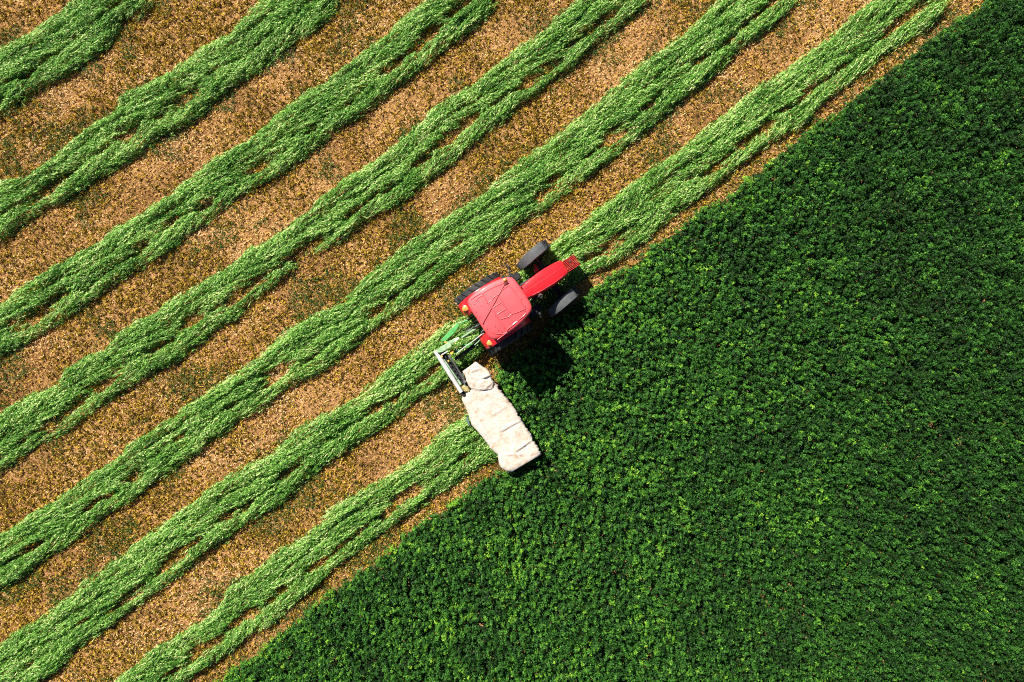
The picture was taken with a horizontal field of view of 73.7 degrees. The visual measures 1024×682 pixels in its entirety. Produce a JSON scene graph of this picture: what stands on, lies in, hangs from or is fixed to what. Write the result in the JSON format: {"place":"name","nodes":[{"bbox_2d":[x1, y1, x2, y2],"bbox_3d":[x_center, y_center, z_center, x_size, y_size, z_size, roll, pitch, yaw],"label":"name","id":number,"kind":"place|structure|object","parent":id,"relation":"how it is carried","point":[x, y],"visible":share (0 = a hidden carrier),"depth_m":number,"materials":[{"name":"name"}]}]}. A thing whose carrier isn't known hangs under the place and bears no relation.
{"place":"outdoors","nodes":[
{"label":"outdoors","id":0,"kind":"place"},
{"bbox_2d":[0,0,1023,681],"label":"ground","id":1,"kind":"structure","parent":0,"point":[310,390],"depth_m":22.22,"materials":[{"name":"soil"}]},
{"bbox_2d":[0,0,153,117],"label":"mown swath","id":2,"kind":"object","parent":1,"relation":"on","point":[82,9],"visible":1,"depth_m":21.99,"materials":[{"name":"green plant"}]},
{"bbox_2d":[0,0,341,243],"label":"mown swath","id":3,"kind":"object","parent":1,"relation":"on","point":[308,9],"visible":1,"depth_m":22.00,"materials":[{"name":"green plant"}]},
{"bbox_2d":[0,0,500,357],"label":"mown swath","id":4,"kind":"object","parent":1,"relation":"on","point":[221,162],"visible":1,"depth_m":21.99,"materials":[{"name":"green plant"}]},
{"bbox_2d":[115,413,497,681],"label":"mown swath","id":5,"kind":"object","parent":1,"relation":"on","point":[303,551],"visible":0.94,"depth_m":22.00,"materials":[{"name":"green plant"}]},
{"bbox_2d":[0,0,651,475],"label":"mown swath","id":6,"kind":"object","parent":1,"relation":"on","point":[148,330],"visible":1,"depth_m":22.00,"materials":[{"name":"green plant"}]},
{"bbox_2d":[0,0,799,592],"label":"mown swath","id":7,"kind":"object","parent":1,"relation":"on","point":[502,202],"visible":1,"depth_m":21.99,"materials":[{"name":"green plant"}]},
{"bbox_2d":[0,0,956,681],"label":"mown swath","id":8,"kind":"object","parent":1,"relation":"on","point":[26,640],"visible":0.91,"depth_m":22.00,"materials":[{"name":"green plant"}]},
{"bbox_2d":[0,0,980,681],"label":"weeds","id":9,"kind":"object","parent":1,"relation":"on","point":[330,160],"visible":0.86,"depth_m":22.15,"materials":[{"name":"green plant"}]},
{"bbox_2d":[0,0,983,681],"bbox_3d":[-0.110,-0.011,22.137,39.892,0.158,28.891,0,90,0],"label":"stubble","id":10,"kind":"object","parent":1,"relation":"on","point":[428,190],"visible":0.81,"depth_m":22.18,"materials":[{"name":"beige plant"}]},
{"bbox_2d":[454,239,580,355],"bbox_3d":[0.260,-1.393,20.834,4.273,2.793,2.186,-33,90,0],"label":"tractor","id":11,"kind":"object","parent":1,"relation":"on","point":[502,310],"visible":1,"depth_m":20.48,"materials":[{"name":"metal"}]},
{"bbox_2d":[434,319,540,471],"bbox_3d":[-0.809,1.772,21.623,1.802,1.104,4.969,-24,90,0],"label":"disc mower","id":12,"kind":"object","parent":11,"relation":"attached to","point":[498,424],"visible":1,"depth_m":21.40,"materials":[{"name":"fabric"}]},
{"bbox_2d":[213,0,1023,681],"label":"standing crop","id":13,"kind":"object","parent":1,"relation":"on","point":[787,660],"visible":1,"depth_m":21.84,"materials":[{"name":"green plant"}]}
]}

